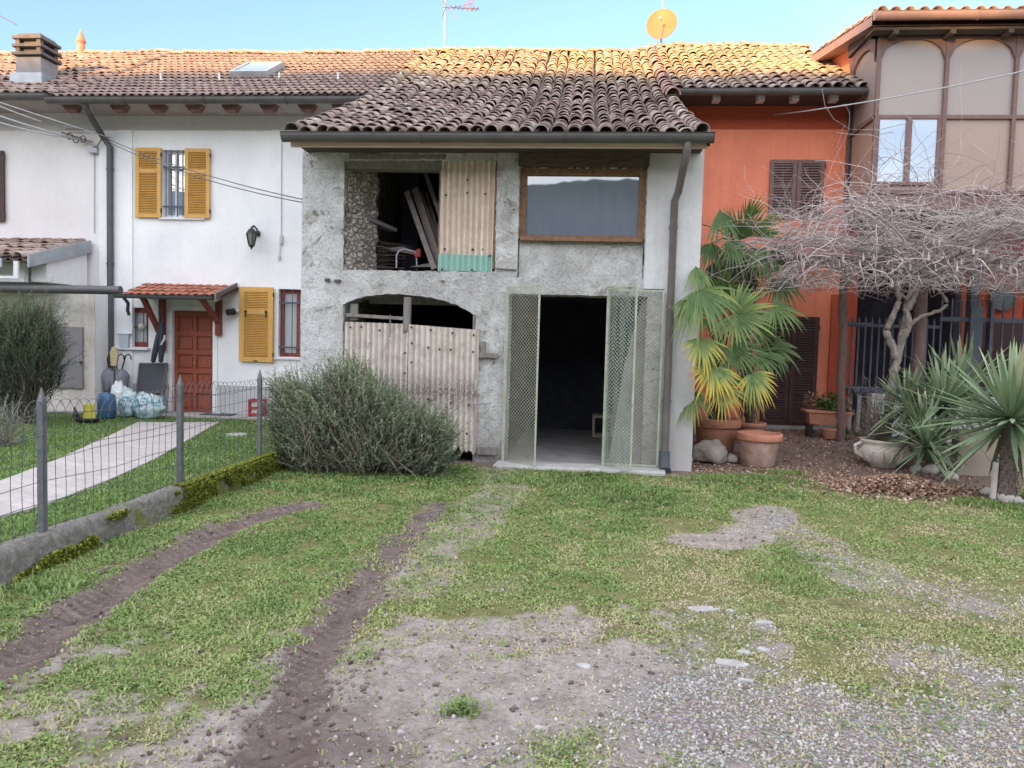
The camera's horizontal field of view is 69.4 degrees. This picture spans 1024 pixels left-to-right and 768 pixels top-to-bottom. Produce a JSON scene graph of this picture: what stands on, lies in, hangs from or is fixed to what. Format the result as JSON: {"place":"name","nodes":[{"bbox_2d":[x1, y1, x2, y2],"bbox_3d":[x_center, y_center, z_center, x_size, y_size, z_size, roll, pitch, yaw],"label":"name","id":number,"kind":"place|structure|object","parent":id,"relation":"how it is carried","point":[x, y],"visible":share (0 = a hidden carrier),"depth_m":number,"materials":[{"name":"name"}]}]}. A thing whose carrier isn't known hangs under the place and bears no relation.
{"place":"outdoors","nodes":[
{"label":"outdoors","id":0,"kind":"place"},
{"bbox_2d":[0,422,218,518],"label":"garden path","id":1,"kind":"structure","parent":0,"point":[103,458],"depth_m":8.51,"materials":[{"name":"concrete"}]},
{"bbox_2d":[0,411,297,543],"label":"lawn","id":2,"kind":"structure","parent":0,"point":[50,522],"depth_m":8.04,"materials":[{"name":"plant"}]},
{"bbox_2d":[0,278,87,422],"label":"juniper bush","id":3,"kind":"object","parent":2,"relation":"on","point":[27,358],"visible":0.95,"depth_m":11.78,"materials":[{"name":"green plant"}]},
{"bbox_2d":[0,237,122,410],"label":"shed","id":4,"kind":"structure","parent":2,"relation":"on","point":[62,262],"depth_m":13.90,"materials":[{"name":"paint"}]},
{"bbox_2d":[50,327,83,387],"bbox_3d":[-8.388,-0.502,13.923,0.656,1.155,0.110,2,3,5],"label":"door","id":5,"kind":"structure","parent":4,"relation":"in","point":[75,371],"depth_m":13.90,"materials":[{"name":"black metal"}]},
{"bbox_2d":[73,404,99,423],"bbox_3d":[-7.080,0.491,12.312,0.492,0.330,0.257,2,3,5],"label":"garden ornament","id":6,"kind":"object","parent":2,"relation":"on","point":[89,417],"visible":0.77,"depth_m":12.28,"materials":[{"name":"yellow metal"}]},
{"bbox_2d":[97,389,115,417],"bbox_3d":[-7.130,0.338,13.010,0.300,0.510,0.300,2,3,5],"label":"blue canister","id":7,"kind":"object","parent":2,"relation":"on","point":[106,394],"visible":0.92,"depth_m":12.90,"materials":[{"name":"plastic"}]},
{"bbox_2d":[118,387,137,416],"bbox_3d":[-6.905,0.320,13.332,0.385,0.522,0.348,2,3,5],"label":"waste bag","id":8,"kind":"object","parent":2,"relation":"on","point":[127,392],"visible":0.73,"depth_m":13.20,"materials":[{"name":"plastic"}]},
{"bbox_2d":[131,391,166,418],"bbox_3d":[-6.481,0.368,13.181,0.656,0.466,0.408,2,3,5],"label":"waste bag","id":9,"kind":"object","parent":2,"relation":"on","point":[160,409],"visible":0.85,"depth_m":13.05,"materials":[{"name":"plastic"}]},
{"bbox_2d":[47,410,273,419],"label":"patio","id":10,"kind":"structure","parent":0,"point":[197,415],"depth_m":13.77,"materials":[{"name":"concrete"}]},
{"bbox_2d":[110,347,118,382],"bbox_3d":[-7.500,-0.088,13.956,0.150,1.234,0.050,2,3,5],"label":"broom","id":11,"kind":"object","parent":10,"relation":"on","point":[114,355],"visible":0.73,"depth_m":13.91,"materials":[{"name":"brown wood"}]},
{"bbox_2d":[101,353,131,391],"bbox_3d":[-7.594,-0.039,14.207,0.624,1.103,0.320,2,3,5],"label":"shovel","id":12,"kind":"object","parent":10,"relation":"on","point":[122,374],"visible":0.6,"depth_m":14.11,"materials":[{"name":"black metal"}]},
{"bbox_2d":[111,380,125,413],"bbox_3d":[-7.324,0.238,13.752,0.322,0.616,0.255,2,3,5],"label":"waste bag","id":13,"kind":"object","parent":10,"relation":"on","point":[117,387],"visible":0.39,"depth_m":13.67,"materials":[{"name":"white plastic"}]},
{"bbox_2d":[136,363,168,413],"bbox_3d":[-6.803,0.091,13.998,0.915,0.977,0.634,2,3,5],"label":"deck chair","id":14,"kind":"object","parent":10,"relation":"on","point":[151,377],"visible":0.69,"depth_m":14.25,"materials":[{"name":"fabric"}]},
{"bbox_2d":[199,413,236,415],"bbox_3d":[-5.549,0.574,13.960,0.580,0.018,0.300,2,3,5],"label":"doormat","id":15,"kind":"object","parent":10,"relation":"on","point":[222,414],"visible":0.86,"depth_m":13.86,"materials":[{"name":"fabric"}]},
{"bbox_2d":[248,398,266,416],"bbox_3d":[-4.801,0.443,13.950,0.260,0.320,0.250,2,3,5],"label":"red crate","id":16,"kind":"object","parent":10,"relation":"on","point":[252,411],"visible":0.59,"depth_m":13.88,"materials":[{"name":"plastic"}]},
{"bbox_2d":[0,422,1023,767],"bbox_3d":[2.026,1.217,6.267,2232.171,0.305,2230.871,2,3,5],"label":"ground","id":17,"kind":"structure","parent":0,"point":[90,604],"depth_m":3.82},
{"bbox_2d":[0,381,53,446],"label":"grey bush","id":18,"kind":"object","parent":17,"relation":"on","point":[4,439],"visible":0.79,"depth_m":9.77,"materials":[{"name":"green plant"}]},
{"bbox_2d":[0,30,179,285],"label":"neighbour house","id":19,"kind":"structure","parent":17,"relation":"on","point":[46,186],"depth_m":14.42,"materials":[{"name":"white paint"}]},
{"bbox_2d":[0,106,40,121],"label":"overhead cable","id":20,"kind":"object","parent":19,"relation":"attached to","point":[20,114],"visible":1,"depth_m":12.97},
{"bbox_2d":[61,128,101,232],"bbox_3d":[-8.270,-3.918,14.256,0.819,1.968,0.143,2,3,5],"label":"cable bracket","id":21,"kind":"object","parent":19,"relation":"attached to","point":[94,150],"visible":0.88,"depth_m":14.17,"materials":[{"name":"metal"}]},
{"bbox_2d":[0,122,80,138],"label":"overhead cable","id":22,"kind":"object","parent":21,"relation":"attached to","point":[34,131],"visible":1,"depth_m":12.71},
{"bbox_2d":[0,115,82,140],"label":"overhead cable","id":23,"kind":"object","parent":21,"relation":"attached to","point":[38,128],"visible":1,"depth_m":12.90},
{"bbox_2d":[103,137,301,199],"bbox_3d":[-5.319,-3.619,12.103,6.623,1.884,0.014,4,4,39],"label":"overhead cable","id":24,"kind":"object","parent":21,"relation":"attached to","point":[205,174],"visible":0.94,"depth_m":11.67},
{"bbox_2d":[105,140,301,202],"bbox_3d":[-5.305,-3.572,12.104,6.598,1.868,0.014,4,4,39],"label":"overhead cable","id":25,"kind":"object","parent":21,"relation":"attached to","point":[209,180],"visible":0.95,"depth_m":11.62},
{"bbox_2d":[0,450,295,587],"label":"kerb wall","id":26,"kind":"structure","parent":17,"relation":"on","point":[19,555],"depth_m":5.46,"materials":[{"name":"concrete"}]},
{"bbox_2d":[0,370,291,545],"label":"wire fence","id":27,"kind":"object","parent":26,"relation":"on","point":[42,460],"visible":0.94,"depth_m":5.77,"materials":[{"name":"metal"}]},
{"bbox_2d":[14,446,295,581],"bbox_3d":[-2.960,1.006,6.931,0.225,0.252,4.636,2,3,5],"label":"moss","id":28,"kind":"object","parent":26,"relation":"on","point":[195,493],"visible":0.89,"depth_m":6.92,"materials":[{"name":"plant"}]},
{"bbox_2d":[43,47,440,414],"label":"white house","id":29,"kind":"structure","parent":17,"relation":"on","point":[229,114],"depth_m":14.17,"materials":[{"name":"paint"}]},
{"bbox_2d":[0,102,109,137],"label":"overhead cable","id":30,"kind":"object","parent":29,"relation":"attached to","point":[53,119],"visible":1,"depth_m":12.96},
{"bbox_2d":[116,333,131,346],"bbox_3d":[-7.519,-0.849,14.354,0.270,0.267,0.115,2,3,5],"label":"white bucket","id":31,"kind":"object","parent":29,"relation":"on","point":[124,339],"visible":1,"depth_m":14.31,"materials":[{"name":"plastic"}]},
{"bbox_2d":[134,308,148,346],"bbox_3d":[-7.281,-1.107,14.464,0.523,0.769,0.129,2,3,5],"label":"window","id":32,"kind":"structure","parent":29,"relation":"in","point":[141,336],"depth_m":14.49,"materials":[{"name":"brown wood"}]},
{"bbox_2d":[163,151,184,216],"bbox_3d":[-6.469,-3.841,14.243,0.516,1.268,0.129,2,3,5],"label":"window","id":33,"kind":"structure","parent":29,"relation":"in","point":[174,179],"depth_m":14.27,"materials":[{"name":"glass"}]},
{"bbox_2d":[113,283,237,350],"bbox_3d":[-6.240,-1.281,13.938,1.996,1.356,1.094,2,3,5],"label":"door canopy","id":34,"kind":"object","parent":29,"relation":"attached to","point":[163,292],"visible":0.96,"depth_m":13.80,"materials":[{"name":"tile"}]},
{"bbox_2d":[151,311,165,362],"bbox_3d":[-6.665,-0.891,13.991,0.328,0.991,0.146,2,3,16],"label":"closed parasol","id":35,"kind":"object","parent":34,"relation":"attached to","point":[158,344],"visible":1,"depth_m":13.98,"materials":[{"name":"fabric"}]},
{"bbox_2d":[174,310,212,412],"bbox_3d":[-6.172,-0.411,14.408,0.819,2.023,0.115,2,3,5],"label":"door","id":36,"kind":"structure","parent":29,"relation":"in","point":[193,330],"depth_m":14.39,"materials":[{"name":"brown wood"}]},
{"bbox_2d":[226,308,238,314],"bbox_3d":[-5.311,-1.373,14.084,0.129,0.147,0.260,4,4,39],"label":"security camera","id":37,"kind":"object","parent":29,"relation":"attached to","point":[232,311],"visible":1,"depth_m":14.02,"materials":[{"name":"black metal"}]},
{"bbox_2d":[246,225,260,249],"bbox_3d":[-4.832,-2.747,13.891,0.216,0.478,0.386,3,4,25],"label":"wall lamp","id":38,"kind":"object","parent":29,"relation":"attached to","point":[252,234],"visible":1,"depth_m":13.78,"materials":[{"name":"black metal"}]},
{"bbox_2d":[278,140,282,259],"bbox_3d":[-4.360,-3.543,13.953,0.080,2.375,0.053,2,3,5],"label":"wall cable","id":39,"kind":"object","parent":29,"relation":"attached to","point":[280,242],"depth_m":13.97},
{"bbox_2d":[279,289,300,356],"bbox_3d":[-4.110,-1.161,14.173,0.749,1.289,0.129,2,3,5],"label":"window","id":40,"kind":"structure","parent":29,"relation":"in","point":[290,327],"depth_m":14.21,"materials":[{"name":"brown wood"}]},
{"bbox_2d":[249,341,471,478],"bbox_3d":[-1.816,0.319,9.002,2.784,1.672,1.800,2,3,5],"label":"rosemary bush","id":41,"kind":"object","parent":17,"relation":"on","point":[369,426],"visible":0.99,"depth_m":8.64,"materials":[{"name":"green plant"}]},
{"bbox_2d":[0,496,793,767],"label":"soil crumbs","id":42,"kind":"object","parent":17,"relation":"on","point":[316,764],"visible":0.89,"depth_m":3.43,"materials":[{"name":"soil"}]},
{"bbox_2d":[280,43,714,473],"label":"barn","id":43,"kind":"structure","parent":17,"relation":"on","point":[568,190],"depth_m":9.74,"materials":[{"name":"paint"}]},
{"bbox_2d":[343,322,408,402],"bbox_3d":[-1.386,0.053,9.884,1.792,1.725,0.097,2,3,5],"label":"arch door","id":44,"kind":"structure","parent":43,"relation":"in","point":[373,340],"depth_m":9.88,"materials":[{"name":"beige metal"}]},
{"bbox_2d":[367,216,396,231],"bbox_3d":[-1.884,-2.259,10.462,0.140,0.138,0.596,4,4,35],"label":"board scrap","id":45,"kind":"object","parent":43,"relation":"attached to","point":[384,226],"visible":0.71,"depth_m":10.47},
{"bbox_2d":[376,241,411,270],"bbox_3d":[-1.674,-1.795,10.633,0.467,0.525,0.504,2,3,5],"label":"twig bundle","id":46,"kind":"object","parent":43,"relation":"on","point":[383,253],"visible":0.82,"depth_m":10.54,"materials":[{"name":"brown wood"}]},
{"bbox_2d":[386,246,423,257],"bbox_3d":[-1.535,-1.909,10.695,0.480,0.115,0.420,2,3,5],"label":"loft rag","id":47,"kind":"object","parent":46,"relation":"on","point":[407,252],"visible":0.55,"depth_m":10.53,"materials":[{"name":"grey fabric"}]},
{"bbox_2d":[404,190,436,270],"bbox_3d":[-1.280,-2.157,10.307,0.069,1.196,0.886,-1,4,-36],"label":"plank","id":48,"kind":"object","parent":43,"relation":"on","point":[428,252],"visible":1,"depth_m":10.28,"materials":[{"name":"wood"}]},
{"bbox_2d":[411,263,435,268],"bbox_3d":[-1.177,-1.672,10.359,0.450,0.090,0.250,2,3,5],"label":"loft board","id":49,"kind":"object","parent":43,"relation":"on","point":[425,266],"visible":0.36,"depth_m":10.25,"materials":[{"name":"grey wood"}]},
{"bbox_2d":[396,248,417,270],"bbox_3d":[-1.482,-1.756,10.415,0.311,0.312,0.039,1,3,-15],"label":"bent tube","id":50,"kind":"object","parent":49,"relation":"on","point":[408,250],"visible":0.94,"depth_m":10.40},
{"bbox_2d":[414,249,421,257],"bbox_3d":[-1.327,-1.846,10.439,0.090,0.115,0.100,2,3,5],"label":"plastic scrap","id":51,"kind":"object","parent":50,"relation":"on","point":[418,254],"visible":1,"depth_m":10.39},
{"bbox_2d":[412,187,437,268],"bbox_3d":[-1.184,-2.189,10.405,0.087,1.280,0.914,-1,4,-35],"label":"plank","id":52,"kind":"object","parent":43,"relation":"on","point":[425,221],"visible":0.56,"depth_m":10.42,"materials":[{"name":"wood"}]},
{"bbox_2d":[419,191,437,244],"bbox_3d":[-1.108,-2.189,10.507,0.052,1.233,0.911,-1,4,-35],"label":"plank","id":53,"kind":"object","parent":43,"relation":"on","point":[429,217],"visible":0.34,"depth_m":10.59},
{"bbox_2d":[425,193,437,233],"bbox_3d":[-1.132,-2.412,10.714,0.050,0.848,0.844,0,4,-23],"label":"plank","id":54,"kind":"object","parent":53,"relation":"on","point":[431,210],"visible":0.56,"depth_m":10.78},
{"bbox_2d":[423,173,438,217],"bbox_3d":[-1.136,-2.721,10.589,0.061,1.006,0.870,0,4,-28],"label":"plank","id":55,"kind":"object","parent":43,"relation":"on","point":[431,190],"visible":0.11,"depth_m":10.58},
{"bbox_2d":[407,324,478,454],"bbox_3d":[-0.922,0.096,9.777,0.948,1.742,0.063,2,3,5],"label":"arch door","id":56,"kind":"structure","parent":43,"relation":"in","point":[444,360],"depth_m":9.76,"materials":[{"name":"beige metal"}]},
{"bbox_2d":[442,0,479,52],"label":"television antenna","id":57,"kind":"object","parent":43,"relation":"attached to","point":[445,7],"visible":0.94,"depth_m":16.72,"materials":[{"name":"metal"}]},
{"bbox_2d":[519,168,646,242],"bbox_3d":[0.907,-2.329,9.561,1.680,0.980,0.160,2,3,5],"label":"window","id":58,"kind":"structure","parent":43,"relation":"in","point":[557,204],"depth_m":9.58,"materials":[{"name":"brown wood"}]},
{"bbox_2d":[592,413,612,437],"bbox_3d":[1.536,0.704,12.576,0.340,0.380,0.340,2,3,5],"label":"wooden crate","id":59,"kind":"object","parent":43,"relation":"on","point":[594,416],"visible":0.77,"depth_m":12.42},
{"bbox_2d":[609,299,645,463],"bbox_3d":[1.523,-0.031,9.713,0.439,2.150,0.056,3,3,18],"label":"door leaf","id":60,"kind":"object","parent":43,"relation":"on","point":[639,402],"visible":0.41,"depth_m":9.69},
{"bbox_2d":[646,0,676,42],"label":"satellite dish","id":61,"kind":"object","parent":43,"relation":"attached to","point":[661,24],"visible":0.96,"depth_m":16.30,"materials":[{"name":"metal"}]},
{"bbox_2d":[0,429,1023,719],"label":"weed tufts","id":62,"kind":"object","parent":17,"relation":"on","point":[458,705],"visible":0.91,"depth_m":7.64,"materials":[{"name":"green plant"}]},
{"bbox_2d":[534,725,548,731],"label":"yard stone","id":63,"kind":"object","parent":17,"relation":"on","point":[537,727],"visible":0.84,"depth_m":3.08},
{"bbox_2d":[493,460,665,475],"bbox_3d":[0.866,1.095,9.488,2.207,0.092,0.430,2,3,5],"label":"apron","id":64,"kind":"object","parent":17,"relation":"on","point":[637,470],"visible":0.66,"depth_m":9.37,"materials":[{"name":"concrete"}]},
{"bbox_2d":[575,663,590,669],"bbox_3d":[0.355,1.422,3.696,0.091,0.041,0.060,3,3,17],"label":"yard stone","id":65,"kind":"object","parent":17,"relation":"on","point":[583,666],"visible":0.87,"depth_m":3.69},
{"bbox_2d":[687,606,719,612],"bbox_3d":[1.176,1.388,4.527,0.214,0.041,0.093,1,3,-10],"label":"yard stone","id":66,"kind":"object","parent":17,"relation":"on","point":[697,609],"visible":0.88,"depth_m":4.51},
{"bbox_2d":[549,41,867,430],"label":"orange house","id":67,"kind":"structure","parent":17,"relation":"on","point":[736,96],"depth_m":13.19,"materials":[{"name":"paint"}]},
{"bbox_2d":[822,89,905,130],"bbox_3d":[5.587,-4.436,12.064,0.929,0.784,1.287,1,3,-15],"label":"loose cable","id":68,"kind":"object","parent":67,"relation":"hanging from","point":[846,126],"visible":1,"depth_m":12.32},
{"bbox_2d":[774,70,1023,114],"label":"overhead cable","id":69,"kind":"object","parent":67,"relation":"attached to","point":[905,94],"visible":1,"depth_m":10.87,"materials":[{"name":"rubber"}]},
{"bbox_2d":[692,439,727,463],"bbox_3d":[2.764,0.935,10.355,0.498,0.323,0.449,2,3,5],"label":"boulder","id":70,"kind":"object","parent":17,"relation":"on","point":[714,451],"visible":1,"depth_m":10.24,"materials":[{"name":"stone"}]},
{"bbox_2d":[693,415,740,454],"bbox_3d":[2.973,0.761,10.782,0.690,0.544,0.690,2,3,5],"label":"palm pot","id":71,"kind":"object","parent":17,"relation":"on","point":[723,432],"visible":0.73,"depth_m":10.53,"materials":[{"name":"ceramic"}]},
{"bbox_2d":[670,266,807,427],"bbox_3d":[2.897,-0.424,9.723,1.377,2.291,2.187,4,4,40],"label":"fan palm","id":72,"kind":"object","parent":71,"relation":"in","point":[719,356],"visible":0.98,"depth_m":9.44,"materials":[{"name":"green plant"}]},
{"bbox_2d":[715,659,748,667],"bbox_3d":[1.123,1.431,3.761,0.193,0.041,0.089,2,3,5],"label":"yard stone","id":73,"kind":"object","parent":17,"relation":"on","point":[727,662],"visible":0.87,"depth_m":3.75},
{"bbox_2d":[726,453,738,462],"bbox_3d":[3.084,1.037,10.377,0.193,0.130,0.120,2,3,5],"label":"pale stone","id":74,"kind":"object","parent":17,"relation":"on","point":[732,458],"visible":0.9,"depth_m":10.33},
{"bbox_2d":[448,426,1023,597],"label":"leaf litter","id":75,"kind":"object","parent":17,"relation":"on","point":[844,475],"visible":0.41,"depth_m":9.61,"materials":[{"name":"plant"}]},
{"bbox_2d":[737,649,751,655],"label":"yard stone","id":76,"kind":"object","parent":17,"relation":"on","point":[744,651],"visible":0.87,"depth_m":3.87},
{"bbox_2d":[738,678,753,682],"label":"yard stone","id":77,"kind":"object","parent":17,"relation":"on","point":[745,680],"visible":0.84,"depth_m":3.54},
{"bbox_2d":[737,420,766,430],"bbox_3d":[3.730,0.739,11.567,0.480,0.289,0.480,2,3,5],"label":"palm pot","id":78,"kind":"object","parent":17,"relation":"on","point":[761,426],"visible":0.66,"depth_m":11.38,"materials":[{"name":"ceramic"}]},
{"bbox_2d":[700,194,806,423],"bbox_3d":[3.386,-1.044,11.030,1.458,3.586,1.512,-1,4,-41],"label":"fan palm","id":79,"kind":"object","parent":78,"relation":"in","point":[732,255],"visible":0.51,"depth_m":10.85,"materials":[{"name":"green plant"}]},
{"bbox_2d":[736,430,782,467],"bbox_3d":[3.400,0.897,10.200,0.620,0.450,0.620,2,3,5],"label":"empty pot","id":80,"kind":"object","parent":17,"relation":"on","point":[758,448],"visible":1,"depth_m":10.00,"materials":[{"name":"ceramic"}]},
{"bbox_2d":[756,646,769,652],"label":"yard stone","id":81,"kind":"object","parent":17,"relation":"on","point":[763,649],"visible":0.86,"depth_m":3.90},
{"bbox_2d":[756,619,773,624],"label":"yard stone","id":82,"kind":"object","parent":17,"relation":"on","point":[768,622],"visible":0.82,"depth_m":4.32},
{"bbox_2d":[801,408,853,439],"bbox_3d":[5.074,0.660,11.943,0.742,0.502,0.300,2,3,5],"label":"trough planter","id":83,"kind":"object","parent":17,"relation":"on","point":[817,416],"visible":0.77,"depth_m":11.83,"materials":[{"name":"ceramic"}]},
{"bbox_2d":[802,390,852,411],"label":"trough flowers","id":84,"kind":"object","parent":83,"relation":"on","point":[815,401],"visible":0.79,"depth_m":11.88,"materials":[{"name":"green plant"}]},
{"bbox_2d":[821,427,836,438],"bbox_3d":[5.076,0.789,11.799,0.300,0.160,0.300,2,3,5],"label":"pot","id":85,"kind":"object","parent":17,"relation":"on","point":[829,433],"visible":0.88,"depth_m":11.71,"materials":[{"name":"ceramic"}]},
{"bbox_2d":[836,264,848,441],"bbox_3d":[5.195,-0.460,11.623,0.205,2.828,0.152,2,3,5],"label":"pergola post","id":86,"kind":"object","parent":17,"relation":"on","point":[842,349],"visible":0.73,"depth_m":11.58,"materials":[{"name":"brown wood"}]},
{"bbox_2d":[688,49,1023,435],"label":"wisteria","id":87,"kind":"object","parent":17,"relation":"on","point":[866,244],"visible":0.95,"depth_m":10.12,"materials":[{"name":"grey plant"}]},
{"bbox_2d":[854,436,916,467],"bbox_3d":[5.175,0.956,10.299,0.685,0.385,0.681,-1,4,-38],"label":"ornate pot","id":88,"kind":"object","parent":17,"relation":"on","point":[870,452],"visible":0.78,"depth_m":10.09,"materials":[{"name":"stone"}]},
{"bbox_2d":[829,370,910,441],"bbox_3d":[5.149,0.243,10.287,1.266,1.270,1.020,2,3,5],"label":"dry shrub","id":89,"kind":"object","parent":88,"relation":"in","point":[877,437],"visible":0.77,"depth_m":10.29,"materials":[{"name":"plant"}]},
{"bbox_2d":[790,473,994,504],"bbox_3d":[4.592,1.145,8.602,2.686,0.217,1.919,3,3,17],"label":"leaf heap","id":90,"kind":"object","parent":17,"relation":"on","point":[895,483],"visible":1,"depth_m":8.39,"materials":[{"name":"plant"}]},
{"bbox_2d":[810,5,1023,422],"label":"glazed house","id":91,"kind":"structure","parent":17,"relation":"on","point":[883,51],"depth_m":11.80,"materials":[{"name":"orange paint"}]},
{"bbox_2d":[845,388,898,431],"bbox_3d":[6.396,0.473,12.793,1.100,0.760,0.650,2,3,5],"label":"porch table","id":92,"kind":"object","parent":91,"relation":"on","point":[859,393],"visible":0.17,"depth_m":12.65,"materials":[{"name":"white plastic"}]},
{"bbox_2d":[725,259,1023,267],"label":"pergola beam","id":93,"kind":"structure","parent":91,"relation":"attached to","point":[890,266],"depth_m":12.01,"materials":[{"name":"brown wood"}]},
{"bbox_2d":[979,322,1023,396],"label":"porch door","id":94,"kind":"structure","parent":91,"relation":"in","point":[997,326],"depth_m":12.81,"materials":[{"name":"metal"}]},
{"bbox_2d":[988,286,1016,311],"bbox_3d":[8.476,-1.476,12.775,0.459,0.459,0.060,2,3,5],"label":"wall disc","id":95,"kind":"object","parent":91,"relation":"attached to","point":[1009,300],"depth_m":12.76,"materials":[{"name":"metal"}]},
{"bbox_2d":[906,238,932,457],"bbox_3d":[5.939,-0.491,10.801,0.217,3.230,0.193,2,3,5],"label":"pergola post","id":96,"kind":"object","parent":17,"relation":"on","point":[919,330],"visible":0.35,"depth_m":10.72,"materials":[{"name":"brown wood"}]},
{"bbox_2d":[741,254,1023,263],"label":"pergola beam","id":97,"kind":"structure","parent":96,"relation":"on","point":[799,259],"depth_m":10.76,"materials":[{"name":"brown wood"}]},
{"bbox_2d":[922,464,939,473],"bbox_3d":[5.656,1.156,10.000,0.216,0.152,0.173,2,3,5],"label":"border stone","id":98,"kind":"object","parent":17,"relation":"on","point":[933,469],"visible":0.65,"depth_m":9.94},
{"bbox_2d":[860,331,1007,479],"bbox_3d":[5.862,0.262,9.886,2.353,2.014,2.251,2,3,5],"label":"yucca clump","id":99,"kind":"object","parent":17,"relation":"on","point":[924,437],"visible":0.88,"depth_m":9.65,"materials":[{"name":"green plant"}]},
{"bbox_2d":[865,393,1023,441],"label":"railing wall","id":100,"kind":"structure","parent":17,"relation":"on","point":[878,397],"depth_m":11.84,"materials":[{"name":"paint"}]},
{"bbox_2d":[845,297,1023,395],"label":"iron railing","id":101,"kind":"object","parent":100,"relation":"on","point":[974,319],"visible":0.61,"depth_m":11.77,"materials":[{"name":"metal"}]},
{"bbox_2d":[943,470,958,478],"bbox_3d":[5.691,1.186,9.589,0.180,0.128,0.145,2,3,5],"label":"border stone","id":102,"kind":"object","parent":17,"relation":"on","point":[955,476],"visible":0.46,"depth_m":9.53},
{"bbox_2d":[907,339,1023,499],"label":"yucca","id":103,"kind":"object","parent":17,"relation":"on","point":[1006,389],"visible":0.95,"depth_m":8.05,"materials":[{"name":"green plant"}]},
{"bbox_2d":[963,215,983,350],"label":"porch column","id":104,"kind":"structure","parent":17,"relation":"on","point":[972,295],"depth_m":12.21,"materials":[{"name":"wood"}]},
{"bbox_2d":[980,487,989,494],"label":"border stone","id":105,"kind":"object","parent":17,"relation":"on","point":[985,490],"visible":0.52,"depth_m":8.43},
{"bbox_2d":[950,428,1023,476],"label":"planter wall","id":106,"kind":"structure","parent":17,"relation":"on","point":[978,462],"depth_m":9.80,"materials":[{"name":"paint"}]},
{"bbox_2d":[990,462,998,499],"bbox_3d":[5.306,1.069,8.135,0.060,0.422,0.050,2,3,5],"label":"wooden stake","id":107,"kind":"object","parent":17,"relation":"on","point":[994,478],"visible":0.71,"depth_m":8.12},
{"bbox_2d":[997,493,1014,502],"bbox_3d":[5.426,1.246,8.104,0.201,0.138,0.161,2,3,5],"label":"border stone","id":108,"kind":"object","parent":17,"relation":"on","point":[1007,498],"visible":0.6,"depth_m":8.05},
{"bbox_2d":[0,461,1023,767],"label":"grass","id":109,"kind":"structure","parent":0,"point":[336,541],"depth_m":4.85,"materials":[{"name":"plant"}]},
{"bbox_2d":[0,0,1023,51],"label":"sky","id":110,"kind":"structure","parent":0,"point":[122,25],"materials":[{"name":"blue"}]},
{"bbox_2d":[327,481,1023,767],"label":"gravel","id":111,"kind":"structure","parent":0,"point":[785,728],"depth_m":3.30,"materials":[{"name":"gravel"}]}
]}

